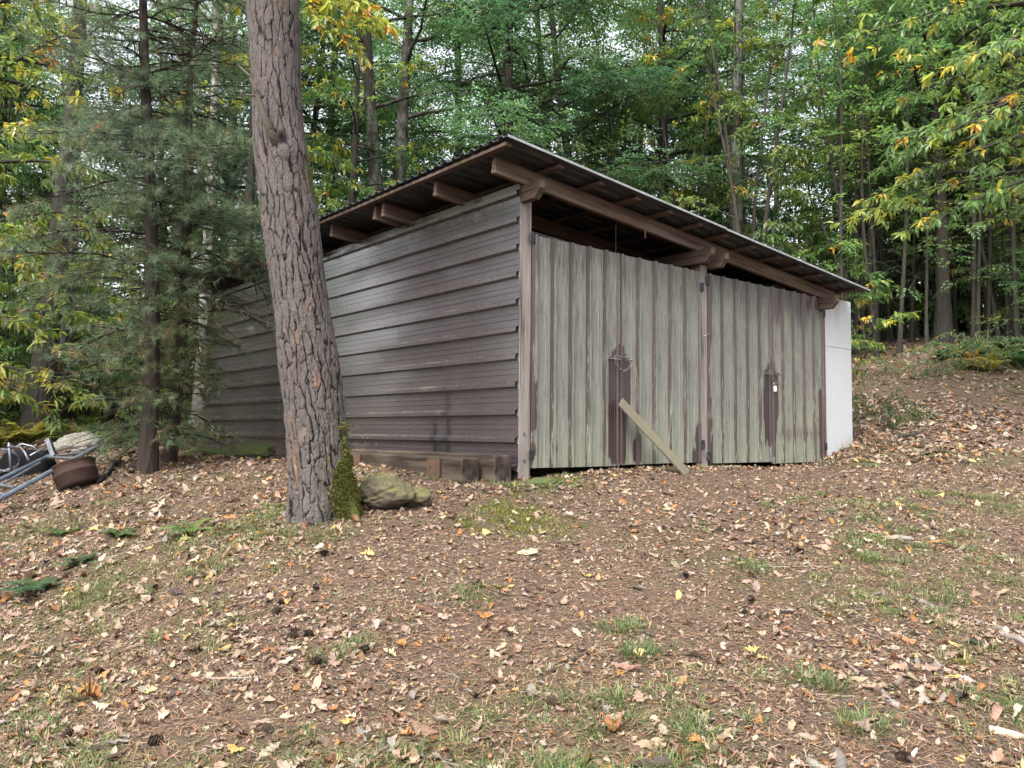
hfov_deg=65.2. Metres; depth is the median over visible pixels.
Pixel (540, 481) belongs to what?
corner moss
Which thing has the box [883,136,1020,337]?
shrub
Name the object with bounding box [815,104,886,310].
coppice pole
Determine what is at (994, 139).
coppice pole
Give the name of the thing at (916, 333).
coppice pole
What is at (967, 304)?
chestnut sprout
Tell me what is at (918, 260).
coppice pole
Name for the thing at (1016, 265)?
coppice pole
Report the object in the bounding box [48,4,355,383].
hornbeam tree
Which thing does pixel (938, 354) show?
bracken
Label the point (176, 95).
coppice pole
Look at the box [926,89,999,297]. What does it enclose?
coppice pole
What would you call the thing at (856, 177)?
coppice pole
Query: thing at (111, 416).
shrub
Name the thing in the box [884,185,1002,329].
chestnut sprout
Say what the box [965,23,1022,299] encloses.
coppice pole
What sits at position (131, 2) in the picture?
sky
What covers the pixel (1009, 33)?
coppice pole
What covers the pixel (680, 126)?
coppice pole
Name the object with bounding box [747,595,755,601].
pine cone
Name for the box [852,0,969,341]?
coppice pole
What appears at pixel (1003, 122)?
coppice pole
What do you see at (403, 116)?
oak tree
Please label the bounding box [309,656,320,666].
pine cone
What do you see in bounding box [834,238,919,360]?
chestnut sprout
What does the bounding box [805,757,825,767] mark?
dead branch
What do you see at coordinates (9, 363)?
shrub
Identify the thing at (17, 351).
chestnut sprout
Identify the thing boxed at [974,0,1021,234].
coppice pole
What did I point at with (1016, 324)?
coppice pole
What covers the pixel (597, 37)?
coppice pole
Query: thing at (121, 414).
chestnut sprout
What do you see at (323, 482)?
pine tree
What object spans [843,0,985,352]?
coppice pole
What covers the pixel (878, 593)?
stick
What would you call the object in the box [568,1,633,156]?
coppice pole
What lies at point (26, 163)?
coppice pole
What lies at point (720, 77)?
coppice pole
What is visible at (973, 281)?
coppice pole
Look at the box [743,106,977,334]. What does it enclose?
shrub
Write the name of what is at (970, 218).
coppice pole
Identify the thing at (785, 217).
chestnut sprout
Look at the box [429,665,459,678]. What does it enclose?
twig
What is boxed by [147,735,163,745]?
pine cone
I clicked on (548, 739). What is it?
pine needles
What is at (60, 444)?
pale stone
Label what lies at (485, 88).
forest tree
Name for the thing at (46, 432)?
bracken
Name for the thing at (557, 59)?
hornbeam tree
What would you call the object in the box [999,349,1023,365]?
bracken
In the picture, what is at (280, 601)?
pine cone
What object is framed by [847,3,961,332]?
coppice pole
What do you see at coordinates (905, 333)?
coppice pole
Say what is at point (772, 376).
door chain
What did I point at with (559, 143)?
forest tree
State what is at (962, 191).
coppice pole
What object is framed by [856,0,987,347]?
coppice pole
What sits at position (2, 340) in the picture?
chestnut sprout
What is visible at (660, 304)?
door
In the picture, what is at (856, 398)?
bramble
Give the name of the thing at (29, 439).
bracken
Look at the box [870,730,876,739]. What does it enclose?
wood chip
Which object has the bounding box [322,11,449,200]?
forest tree
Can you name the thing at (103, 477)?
black hose
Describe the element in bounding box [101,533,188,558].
stick
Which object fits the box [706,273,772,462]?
door
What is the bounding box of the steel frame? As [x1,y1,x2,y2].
[0,435,132,500]
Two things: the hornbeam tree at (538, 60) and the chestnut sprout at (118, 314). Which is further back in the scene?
the hornbeam tree at (538, 60)
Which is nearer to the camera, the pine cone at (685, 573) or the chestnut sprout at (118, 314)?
the pine cone at (685, 573)
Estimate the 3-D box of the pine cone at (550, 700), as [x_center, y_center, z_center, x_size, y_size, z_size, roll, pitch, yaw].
[0.165,1.321,3.331,0.053,0.039,0.039,18,5,34]
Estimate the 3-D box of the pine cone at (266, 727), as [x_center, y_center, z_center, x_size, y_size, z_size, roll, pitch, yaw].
[-0.956,1.347,3.128,0.052,0.038,0.039,25,30,32]
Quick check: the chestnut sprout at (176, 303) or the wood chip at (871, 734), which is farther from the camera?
the chestnut sprout at (176, 303)
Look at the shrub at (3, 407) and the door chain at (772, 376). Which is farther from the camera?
the shrub at (3, 407)
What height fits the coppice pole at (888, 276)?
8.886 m
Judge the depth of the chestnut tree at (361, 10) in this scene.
12.95 m
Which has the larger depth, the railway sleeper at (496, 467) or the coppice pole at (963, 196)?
the coppice pole at (963, 196)
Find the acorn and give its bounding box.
[975,735,982,740]
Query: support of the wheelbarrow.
on the ground at (628, 590)
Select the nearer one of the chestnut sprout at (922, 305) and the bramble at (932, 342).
the bramble at (932, 342)
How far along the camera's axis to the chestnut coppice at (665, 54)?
19.04 m
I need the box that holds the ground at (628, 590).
[0,330,1023,767]
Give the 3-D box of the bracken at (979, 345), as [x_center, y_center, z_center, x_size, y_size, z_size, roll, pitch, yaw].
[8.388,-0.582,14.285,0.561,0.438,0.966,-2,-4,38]
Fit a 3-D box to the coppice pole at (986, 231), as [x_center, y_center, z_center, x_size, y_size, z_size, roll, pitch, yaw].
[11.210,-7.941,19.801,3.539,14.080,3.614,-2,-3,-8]
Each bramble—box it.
[58,420,202,445]
[99,414,241,450]
[852,357,1001,378]
[852,387,926,416]
[854,405,936,428]
[893,330,1023,365]
[932,339,1023,369]
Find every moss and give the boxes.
[421,473,600,549]
[525,477,564,486]
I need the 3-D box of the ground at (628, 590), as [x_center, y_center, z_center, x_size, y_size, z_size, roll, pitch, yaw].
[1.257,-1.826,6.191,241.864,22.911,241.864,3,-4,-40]
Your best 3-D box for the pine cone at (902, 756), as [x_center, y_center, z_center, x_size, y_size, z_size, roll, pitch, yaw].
[1.381,1.314,2.819,0.045,0.045,0.061,6,-29,-23]
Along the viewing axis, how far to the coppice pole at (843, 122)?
26.93 m
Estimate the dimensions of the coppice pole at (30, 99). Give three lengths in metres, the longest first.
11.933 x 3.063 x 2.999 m
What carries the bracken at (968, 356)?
on the ground at (628, 590)
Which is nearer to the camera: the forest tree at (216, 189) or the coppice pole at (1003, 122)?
the coppice pole at (1003, 122)
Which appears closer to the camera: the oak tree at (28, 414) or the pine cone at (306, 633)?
the pine cone at (306, 633)
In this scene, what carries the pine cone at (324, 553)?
on the ground at (628, 590)
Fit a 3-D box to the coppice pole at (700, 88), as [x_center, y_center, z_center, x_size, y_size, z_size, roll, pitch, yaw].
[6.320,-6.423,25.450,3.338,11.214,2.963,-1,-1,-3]
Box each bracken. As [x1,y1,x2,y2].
[0,420,39,442]
[0,422,55,443]
[0,427,36,448]
[17,423,69,441]
[40,425,82,439]
[75,425,105,435]
[928,348,956,359]
[940,340,972,356]
[944,350,995,368]
[965,338,996,356]
[968,353,1011,372]
[984,337,1022,352]
[998,341,1023,354]
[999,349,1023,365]
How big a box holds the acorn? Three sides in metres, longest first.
0.030 x 0.019 x 0.018 m
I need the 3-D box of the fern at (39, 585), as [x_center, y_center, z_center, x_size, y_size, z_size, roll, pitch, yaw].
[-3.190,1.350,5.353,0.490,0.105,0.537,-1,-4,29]
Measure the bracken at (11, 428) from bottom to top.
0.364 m
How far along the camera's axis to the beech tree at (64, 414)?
13.51 m
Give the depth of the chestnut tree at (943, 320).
16.88 m
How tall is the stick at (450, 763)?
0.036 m
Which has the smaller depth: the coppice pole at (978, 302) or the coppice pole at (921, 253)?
the coppice pole at (978, 302)
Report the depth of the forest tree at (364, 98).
38.80 m
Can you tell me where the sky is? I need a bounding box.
[6,0,995,362]
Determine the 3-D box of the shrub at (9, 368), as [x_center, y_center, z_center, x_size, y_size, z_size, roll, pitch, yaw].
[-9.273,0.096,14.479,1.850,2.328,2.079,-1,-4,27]
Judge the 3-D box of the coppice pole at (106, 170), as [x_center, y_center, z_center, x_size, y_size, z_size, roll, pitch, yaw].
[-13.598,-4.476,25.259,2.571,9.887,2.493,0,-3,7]
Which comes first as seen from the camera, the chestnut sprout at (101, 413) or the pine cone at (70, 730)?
the pine cone at (70, 730)
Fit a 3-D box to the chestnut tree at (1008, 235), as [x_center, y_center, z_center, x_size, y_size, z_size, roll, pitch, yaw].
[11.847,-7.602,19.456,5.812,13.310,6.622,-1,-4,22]
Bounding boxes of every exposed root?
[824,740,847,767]
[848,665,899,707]
[904,594,1023,634]
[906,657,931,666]
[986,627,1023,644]
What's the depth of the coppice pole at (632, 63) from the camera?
27.58 m
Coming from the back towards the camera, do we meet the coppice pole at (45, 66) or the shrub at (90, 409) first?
the coppice pole at (45, 66)
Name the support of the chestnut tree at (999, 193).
on the ground at (628, 590)
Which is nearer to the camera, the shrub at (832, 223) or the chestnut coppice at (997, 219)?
the chestnut coppice at (997, 219)
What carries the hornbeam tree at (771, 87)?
on the ground at (628, 590)
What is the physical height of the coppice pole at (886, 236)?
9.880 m
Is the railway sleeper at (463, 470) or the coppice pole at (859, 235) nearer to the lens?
the railway sleeper at (463, 470)
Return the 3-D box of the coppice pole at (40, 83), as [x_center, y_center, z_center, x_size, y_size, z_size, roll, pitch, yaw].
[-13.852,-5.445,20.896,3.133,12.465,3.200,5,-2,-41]
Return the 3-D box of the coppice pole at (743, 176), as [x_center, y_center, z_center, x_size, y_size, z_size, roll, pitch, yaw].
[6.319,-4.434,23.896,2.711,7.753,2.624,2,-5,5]
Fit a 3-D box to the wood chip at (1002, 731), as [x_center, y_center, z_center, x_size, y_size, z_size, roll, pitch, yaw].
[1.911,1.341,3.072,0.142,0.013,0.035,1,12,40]
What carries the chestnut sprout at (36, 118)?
on the ground at (628, 590)
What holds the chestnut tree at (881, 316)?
on the ground at (628, 590)
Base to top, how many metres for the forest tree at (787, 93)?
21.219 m
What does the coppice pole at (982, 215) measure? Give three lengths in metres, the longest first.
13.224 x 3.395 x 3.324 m
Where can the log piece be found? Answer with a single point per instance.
(907, 435)
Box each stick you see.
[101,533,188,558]
[201,676,258,679]
[352,744,389,764]
[442,760,461,767]
[766,565,836,567]
[869,589,886,597]
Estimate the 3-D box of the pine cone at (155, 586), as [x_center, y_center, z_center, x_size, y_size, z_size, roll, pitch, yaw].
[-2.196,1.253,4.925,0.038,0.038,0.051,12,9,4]
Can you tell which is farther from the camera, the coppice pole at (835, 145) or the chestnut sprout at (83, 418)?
the coppice pole at (835, 145)
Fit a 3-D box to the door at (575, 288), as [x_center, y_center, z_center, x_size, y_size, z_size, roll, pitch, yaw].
[0.611,-0.288,7.630,1.203,2.153,0.115,3,-4,-40]
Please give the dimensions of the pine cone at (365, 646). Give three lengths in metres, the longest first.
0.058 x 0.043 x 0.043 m
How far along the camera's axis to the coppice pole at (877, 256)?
20.09 m
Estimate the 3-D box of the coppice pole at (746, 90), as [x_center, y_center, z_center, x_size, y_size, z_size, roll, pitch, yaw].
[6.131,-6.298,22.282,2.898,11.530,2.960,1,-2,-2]
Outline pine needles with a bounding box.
[0,455,1023,767]
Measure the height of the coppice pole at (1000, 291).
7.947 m
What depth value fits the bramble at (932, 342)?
13.70 m
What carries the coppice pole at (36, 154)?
on the ground at (628, 590)
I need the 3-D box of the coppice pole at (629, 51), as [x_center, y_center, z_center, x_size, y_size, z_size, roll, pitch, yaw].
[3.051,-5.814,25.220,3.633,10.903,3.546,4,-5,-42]
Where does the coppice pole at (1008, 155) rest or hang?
on the ground at (628, 590)
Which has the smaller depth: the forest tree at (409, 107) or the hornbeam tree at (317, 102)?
the hornbeam tree at (317, 102)
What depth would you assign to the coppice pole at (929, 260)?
23.21 m
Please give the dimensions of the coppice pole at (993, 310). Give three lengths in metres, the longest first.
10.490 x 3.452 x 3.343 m
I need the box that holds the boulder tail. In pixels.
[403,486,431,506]
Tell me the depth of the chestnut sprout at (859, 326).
17.19 m
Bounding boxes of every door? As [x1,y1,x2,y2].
[529,232,620,467]
[619,254,704,464]
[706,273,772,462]
[770,286,827,463]
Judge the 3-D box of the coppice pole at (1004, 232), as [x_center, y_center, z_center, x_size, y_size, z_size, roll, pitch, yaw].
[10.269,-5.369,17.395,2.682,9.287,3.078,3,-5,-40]
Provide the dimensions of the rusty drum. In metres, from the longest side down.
0.430 x 0.430 x 0.235 m
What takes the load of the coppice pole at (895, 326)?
on the ground at (628, 590)
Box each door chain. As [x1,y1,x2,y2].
[614,355,631,371]
[769,370,780,382]
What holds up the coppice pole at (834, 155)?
on the ground at (628, 590)
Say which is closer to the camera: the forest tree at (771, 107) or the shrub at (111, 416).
the shrub at (111, 416)
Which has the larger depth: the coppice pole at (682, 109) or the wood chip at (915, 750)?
the coppice pole at (682, 109)
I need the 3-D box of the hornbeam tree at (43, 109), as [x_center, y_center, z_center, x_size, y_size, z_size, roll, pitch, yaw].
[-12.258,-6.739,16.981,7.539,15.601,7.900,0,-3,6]
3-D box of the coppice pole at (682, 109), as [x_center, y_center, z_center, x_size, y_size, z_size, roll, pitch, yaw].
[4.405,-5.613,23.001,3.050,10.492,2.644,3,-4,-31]
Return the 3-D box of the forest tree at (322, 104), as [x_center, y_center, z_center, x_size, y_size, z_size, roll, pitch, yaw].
[-8.846,-10.406,31.818,8.739,20.608,10.002,3,-4,-32]
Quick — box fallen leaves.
[0,329,1023,767]
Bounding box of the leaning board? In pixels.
[618,398,689,474]
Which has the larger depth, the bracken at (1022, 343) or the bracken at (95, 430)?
the bracken at (1022, 343)
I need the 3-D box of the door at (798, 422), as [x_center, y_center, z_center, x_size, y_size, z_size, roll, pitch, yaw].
[3.663,-0.088,10.145,1.270,2.166,0.072,3,-4,-40]
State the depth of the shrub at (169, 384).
15.72 m
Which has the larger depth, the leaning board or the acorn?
the leaning board
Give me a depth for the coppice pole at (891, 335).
19.85 m
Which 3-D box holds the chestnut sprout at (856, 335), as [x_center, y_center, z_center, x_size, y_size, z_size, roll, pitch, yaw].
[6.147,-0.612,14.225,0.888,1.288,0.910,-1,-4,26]
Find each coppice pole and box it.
[0,0,89,361]
[0,0,139,309]
[0,4,57,303]
[0,48,83,375]
[1,14,68,345]
[8,22,65,224]
[9,80,85,352]
[10,52,92,354]
[10,60,87,308]
[11,81,87,352]
[12,0,62,200]
[48,94,127,379]
[83,46,155,308]
[155,1,223,240]
[156,2,245,252]
[541,0,673,189]
[550,12,657,195]
[556,0,658,192]
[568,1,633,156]
[570,30,650,177]
[582,85,649,187]
[608,0,733,212]
[608,19,674,195]
[618,0,708,205]
[624,5,708,192]
[632,12,706,183]
[635,0,745,208]
[653,1,732,216]
[653,75,730,223]
[668,18,706,215]
[671,0,766,220]
[674,4,748,223]
[676,0,803,228]
[681,131,746,232]
[682,0,774,225]
[684,0,770,226]
[685,0,784,224]
[703,120,767,230]
[749,0,904,354]
[761,0,915,329]
[765,0,925,299]
[789,0,920,350]
[794,1,887,296]
[795,0,945,351]
[797,0,940,356]
[799,0,944,351]
[800,0,890,300]
[806,2,923,341]
[808,29,887,275]
[809,0,933,341]
[810,35,916,334]
[812,26,919,280]
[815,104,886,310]
[816,6,907,302]
[817,0,905,325]
[819,5,932,343]
[819,70,925,312]
[823,64,912,305]
[825,0,931,339]
[826,105,914,326]
[842,0,965,337]
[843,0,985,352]
[845,12,927,286]
[847,3,947,338]
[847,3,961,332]
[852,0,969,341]
[854,10,949,340]
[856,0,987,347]
[856,7,934,319]
[857,0,1023,342]
[858,115,947,321]
[860,0,994,295]
[881,2,1022,341]
[881,34,1000,335]
[883,10,996,336]
[884,13,999,335]
[884,116,947,335]
[895,0,1011,333]
[897,26,1000,293]
[898,0,1023,338]
[901,0,1000,331]
[903,0,1023,340]
[904,0,1023,335]
[907,39,997,322]
[909,9,1016,300]
[917,0,1023,336]
[918,33,978,297]
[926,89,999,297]
[929,21,1006,298]
[932,19,1006,301]
[933,1,1023,343]
[940,0,1023,263]
[940,1,1023,336]
[944,15,1023,337]
[946,91,1021,297]
[949,0,1023,243]
[954,18,1023,242]
[959,30,1023,234]
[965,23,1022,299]
[966,80,1016,328]
[969,9,1023,264]
[971,2,1023,336]
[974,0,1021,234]
[977,25,1023,293]
[985,21,1023,332]
[985,87,1002,328]
[990,1,1023,277]
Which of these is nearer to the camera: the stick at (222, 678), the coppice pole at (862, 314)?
the stick at (222, 678)
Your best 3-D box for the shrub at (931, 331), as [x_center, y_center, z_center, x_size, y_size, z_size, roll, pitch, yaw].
[15.480,-4.544,28.967,7.064,8.892,7.939,-1,-4,27]
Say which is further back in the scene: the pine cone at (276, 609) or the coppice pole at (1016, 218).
the coppice pole at (1016, 218)
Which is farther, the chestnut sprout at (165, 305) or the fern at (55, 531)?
the chestnut sprout at (165, 305)
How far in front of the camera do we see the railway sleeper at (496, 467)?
7.05 m
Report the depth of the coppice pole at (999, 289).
18.14 m
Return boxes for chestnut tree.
[0,0,122,433]
[76,4,254,358]
[158,0,406,249]
[174,13,374,279]
[225,0,471,252]
[762,0,999,340]
[783,0,1023,345]
[811,0,1023,242]
[871,5,1023,335]
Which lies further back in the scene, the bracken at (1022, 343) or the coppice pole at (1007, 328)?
the coppice pole at (1007, 328)
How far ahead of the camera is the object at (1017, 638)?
4.05 m
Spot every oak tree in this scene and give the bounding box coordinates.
[19,1,234,439]
[194,0,613,191]
[640,0,759,234]
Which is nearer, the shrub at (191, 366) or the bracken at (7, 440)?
the bracken at (7, 440)
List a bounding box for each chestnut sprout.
[0,113,98,413]
[0,185,42,430]
[0,206,136,430]
[0,216,99,423]
[0,304,84,426]
[9,156,165,397]
[9,227,142,429]
[75,208,194,424]
[86,171,202,417]
[115,348,184,434]
[165,239,233,420]
[748,189,833,260]
[766,184,892,340]
[779,206,864,293]
[821,266,873,347]
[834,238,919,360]
[851,320,883,379]
[866,164,1000,335]
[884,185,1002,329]
[906,164,1021,314]
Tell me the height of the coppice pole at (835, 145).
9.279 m
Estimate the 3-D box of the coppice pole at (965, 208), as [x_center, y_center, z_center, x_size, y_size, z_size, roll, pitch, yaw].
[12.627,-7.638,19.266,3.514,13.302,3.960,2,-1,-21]
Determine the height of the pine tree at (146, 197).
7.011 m
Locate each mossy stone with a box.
[182,447,224,456]
[221,442,275,458]
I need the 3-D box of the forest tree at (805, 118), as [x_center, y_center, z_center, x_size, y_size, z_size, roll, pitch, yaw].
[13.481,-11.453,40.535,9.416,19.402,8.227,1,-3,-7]
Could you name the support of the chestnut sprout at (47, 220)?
on the ground at (628, 590)
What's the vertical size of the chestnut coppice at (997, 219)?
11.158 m
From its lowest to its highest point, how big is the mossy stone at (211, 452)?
0.175 m
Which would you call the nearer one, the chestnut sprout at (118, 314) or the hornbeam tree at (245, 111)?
the chestnut sprout at (118, 314)
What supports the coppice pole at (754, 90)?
on the ground at (628, 590)
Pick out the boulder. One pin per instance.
(385, 491)
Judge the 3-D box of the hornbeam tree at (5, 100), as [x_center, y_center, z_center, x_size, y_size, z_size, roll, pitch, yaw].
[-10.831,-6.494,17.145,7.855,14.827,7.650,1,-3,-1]
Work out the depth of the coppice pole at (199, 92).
23.81 m
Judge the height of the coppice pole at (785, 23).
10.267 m
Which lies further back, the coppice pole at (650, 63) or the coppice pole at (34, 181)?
the coppice pole at (650, 63)
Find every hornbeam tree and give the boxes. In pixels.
[0,0,118,341]
[0,0,183,393]
[0,15,156,326]
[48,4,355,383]
[83,0,379,395]
[130,0,435,379]
[165,0,457,294]
[306,0,563,206]
[326,0,714,212]
[410,0,765,209]
[416,0,669,202]
[523,0,851,258]
[612,0,863,272]
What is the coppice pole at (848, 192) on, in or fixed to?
on the ground at (628, 590)
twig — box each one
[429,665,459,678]
[809,693,852,696]
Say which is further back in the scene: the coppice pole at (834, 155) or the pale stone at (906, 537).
the coppice pole at (834, 155)
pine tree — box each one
[0,0,275,474]
[238,0,364,527]
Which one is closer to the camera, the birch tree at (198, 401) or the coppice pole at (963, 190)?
the birch tree at (198, 401)
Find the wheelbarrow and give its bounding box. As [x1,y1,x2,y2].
[0,442,56,478]
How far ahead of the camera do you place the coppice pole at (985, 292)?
18.60 m
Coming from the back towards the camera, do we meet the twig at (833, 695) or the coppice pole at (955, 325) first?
the coppice pole at (955, 325)
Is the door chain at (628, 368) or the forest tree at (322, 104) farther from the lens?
the forest tree at (322, 104)
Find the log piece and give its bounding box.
[897,432,921,437]
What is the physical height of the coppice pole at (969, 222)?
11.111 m
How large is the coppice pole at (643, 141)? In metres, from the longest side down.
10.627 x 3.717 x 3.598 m
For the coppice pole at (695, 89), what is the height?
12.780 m
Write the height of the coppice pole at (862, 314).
12.700 m
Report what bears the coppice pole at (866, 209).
on the ground at (628, 590)
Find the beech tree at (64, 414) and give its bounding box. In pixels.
[57,123,80,425]
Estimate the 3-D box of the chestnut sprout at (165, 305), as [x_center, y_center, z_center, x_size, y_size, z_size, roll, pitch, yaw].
[-7.954,-1.820,18.276,3.374,5.665,3.236,2,-4,-25]
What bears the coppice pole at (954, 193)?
on the ground at (628, 590)
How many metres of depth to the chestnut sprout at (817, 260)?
26.65 m
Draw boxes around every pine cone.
[61,727,74,738]
[93,666,104,675]
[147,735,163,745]
[151,584,158,590]
[262,722,273,734]
[270,605,280,613]
[277,599,284,604]
[286,591,293,598]
[286,631,298,639]
[302,629,313,636]
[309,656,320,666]
[312,583,318,589]
[320,550,329,556]
[358,644,369,652]
[545,696,557,705]
[682,570,688,577]
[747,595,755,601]
[894,750,912,762]
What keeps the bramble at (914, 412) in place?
on the ground at (628, 590)
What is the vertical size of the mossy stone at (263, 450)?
0.227 m
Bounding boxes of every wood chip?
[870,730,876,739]
[911,747,917,756]
[989,725,1023,738]
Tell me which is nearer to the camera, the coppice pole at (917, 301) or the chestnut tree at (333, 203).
the chestnut tree at (333, 203)
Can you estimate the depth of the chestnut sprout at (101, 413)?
16.18 m
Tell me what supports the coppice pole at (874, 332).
on the ground at (628, 590)
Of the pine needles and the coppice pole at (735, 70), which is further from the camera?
the coppice pole at (735, 70)
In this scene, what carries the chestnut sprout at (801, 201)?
on the ground at (628, 590)
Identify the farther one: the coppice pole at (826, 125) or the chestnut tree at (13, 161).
the coppice pole at (826, 125)
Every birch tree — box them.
[102,0,246,409]
[151,1,243,440]
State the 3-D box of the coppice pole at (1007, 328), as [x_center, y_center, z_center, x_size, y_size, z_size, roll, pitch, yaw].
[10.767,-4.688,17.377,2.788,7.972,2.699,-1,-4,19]
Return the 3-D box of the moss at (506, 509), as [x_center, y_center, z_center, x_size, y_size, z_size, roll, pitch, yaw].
[0.099,0.961,6.350,1.229,0.406,2.446,0,-3,7]
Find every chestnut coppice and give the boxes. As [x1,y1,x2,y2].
[607,0,762,215]
[655,0,861,258]
[768,0,901,303]
[945,0,1023,287]
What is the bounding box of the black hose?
[97,450,135,483]
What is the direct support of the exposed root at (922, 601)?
on the ground at (628, 590)
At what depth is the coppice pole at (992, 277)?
23.37 m
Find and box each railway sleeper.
[350,452,478,483]
[351,449,510,482]
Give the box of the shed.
[177,134,870,479]
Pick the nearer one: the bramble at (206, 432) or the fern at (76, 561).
the fern at (76, 561)
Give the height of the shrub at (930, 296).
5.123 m
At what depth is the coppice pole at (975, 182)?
22.62 m
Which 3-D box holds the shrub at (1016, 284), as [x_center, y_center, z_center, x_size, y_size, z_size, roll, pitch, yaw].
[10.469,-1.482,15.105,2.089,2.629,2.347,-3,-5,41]
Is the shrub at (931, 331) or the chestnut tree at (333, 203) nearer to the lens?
the chestnut tree at (333, 203)
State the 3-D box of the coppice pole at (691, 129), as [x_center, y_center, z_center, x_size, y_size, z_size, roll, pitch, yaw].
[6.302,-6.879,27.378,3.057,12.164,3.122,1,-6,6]
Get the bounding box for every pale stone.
[53,431,103,450]
[898,535,912,539]
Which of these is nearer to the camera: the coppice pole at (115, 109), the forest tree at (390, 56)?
the coppice pole at (115, 109)
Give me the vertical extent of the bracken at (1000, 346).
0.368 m
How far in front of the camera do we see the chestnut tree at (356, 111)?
17.04 m
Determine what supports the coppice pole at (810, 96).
on the ground at (628, 590)
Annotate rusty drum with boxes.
[49,456,98,490]
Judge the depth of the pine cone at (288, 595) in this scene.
4.48 m
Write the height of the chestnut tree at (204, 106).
11.979 m
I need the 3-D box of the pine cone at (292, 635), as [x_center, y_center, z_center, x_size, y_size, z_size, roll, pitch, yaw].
[-1.107,1.266,4.029,0.060,0.044,0.044,0,-10,-12]
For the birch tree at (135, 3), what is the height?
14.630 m
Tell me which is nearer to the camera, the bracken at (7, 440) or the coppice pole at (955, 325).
the bracken at (7, 440)
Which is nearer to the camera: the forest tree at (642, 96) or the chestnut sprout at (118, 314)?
the chestnut sprout at (118, 314)
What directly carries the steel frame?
on the rusty drum
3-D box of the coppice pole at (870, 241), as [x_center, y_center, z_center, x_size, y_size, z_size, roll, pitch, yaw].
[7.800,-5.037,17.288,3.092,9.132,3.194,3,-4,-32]
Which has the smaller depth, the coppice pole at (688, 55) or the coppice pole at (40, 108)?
the coppice pole at (40, 108)
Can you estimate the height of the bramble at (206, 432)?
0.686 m
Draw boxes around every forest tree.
[144,78,258,358]
[210,18,395,203]
[304,30,434,205]
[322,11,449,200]
[341,37,443,183]
[342,43,451,191]
[381,0,576,174]
[474,2,627,152]
[556,0,699,193]
[571,0,863,238]
[574,17,698,213]
[671,0,824,250]
[695,0,846,250]
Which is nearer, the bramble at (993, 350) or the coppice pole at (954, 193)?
the bramble at (993, 350)
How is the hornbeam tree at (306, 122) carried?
on the ground at (628, 590)
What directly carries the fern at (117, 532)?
on the ground at (628, 590)
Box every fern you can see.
[0,577,63,595]
[38,527,83,534]
[49,551,103,567]
[102,528,137,537]
[156,518,216,535]
[254,502,285,508]
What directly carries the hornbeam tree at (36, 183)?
on the ground at (628, 590)
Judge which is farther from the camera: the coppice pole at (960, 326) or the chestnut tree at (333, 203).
the coppice pole at (960, 326)
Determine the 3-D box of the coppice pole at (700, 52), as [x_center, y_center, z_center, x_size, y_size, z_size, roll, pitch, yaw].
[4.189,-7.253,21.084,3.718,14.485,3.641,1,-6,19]
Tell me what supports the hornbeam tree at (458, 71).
on the ground at (628, 590)
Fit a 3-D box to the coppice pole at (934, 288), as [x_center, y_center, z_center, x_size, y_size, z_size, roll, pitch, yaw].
[11.603,-6.109,22.050,3.474,10.146,3.150,-3,-5,45]
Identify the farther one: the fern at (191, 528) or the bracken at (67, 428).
the bracken at (67, 428)
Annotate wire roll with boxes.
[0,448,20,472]
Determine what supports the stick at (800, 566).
on the ground at (628, 590)
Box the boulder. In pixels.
[358,472,415,509]
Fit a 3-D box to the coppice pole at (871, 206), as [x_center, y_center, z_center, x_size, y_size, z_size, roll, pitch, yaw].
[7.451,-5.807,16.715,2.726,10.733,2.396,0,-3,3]
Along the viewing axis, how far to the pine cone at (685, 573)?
4.93 m
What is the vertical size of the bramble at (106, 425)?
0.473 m
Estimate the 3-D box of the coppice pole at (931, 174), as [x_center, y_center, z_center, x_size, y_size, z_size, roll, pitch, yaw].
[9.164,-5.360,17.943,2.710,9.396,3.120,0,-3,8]
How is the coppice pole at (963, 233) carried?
on the ground at (628, 590)
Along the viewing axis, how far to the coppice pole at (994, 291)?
19.15 m
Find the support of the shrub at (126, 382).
on the ground at (628, 590)
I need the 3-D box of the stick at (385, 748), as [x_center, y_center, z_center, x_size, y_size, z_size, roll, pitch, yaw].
[-0.504,1.352,2.925,0.027,0.028,0.200,-2,-4,39]
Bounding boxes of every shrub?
[0,279,109,418]
[0,325,28,422]
[0,340,31,430]
[0,345,21,419]
[12,315,169,430]
[72,314,172,428]
[72,334,169,418]
[112,231,224,402]
[160,340,195,427]
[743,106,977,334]
[777,160,933,331]
[852,164,999,334]
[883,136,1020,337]
[883,236,983,328]
[958,224,1023,344]
[991,262,1020,327]
[1002,249,1023,345]
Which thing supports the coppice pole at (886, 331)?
on the ground at (628, 590)
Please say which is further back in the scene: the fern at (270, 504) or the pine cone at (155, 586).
the fern at (270, 504)
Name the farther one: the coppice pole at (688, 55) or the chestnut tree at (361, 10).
the coppice pole at (688, 55)
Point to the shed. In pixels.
(511, 295)
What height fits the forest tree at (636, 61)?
16.936 m
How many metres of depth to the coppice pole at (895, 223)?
20.46 m
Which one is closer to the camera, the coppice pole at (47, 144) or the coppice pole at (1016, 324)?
the coppice pole at (1016, 324)
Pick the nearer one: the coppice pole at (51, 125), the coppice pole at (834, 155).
the coppice pole at (51, 125)
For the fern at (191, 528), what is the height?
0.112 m
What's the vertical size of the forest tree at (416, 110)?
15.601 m
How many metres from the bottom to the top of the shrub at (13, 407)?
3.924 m

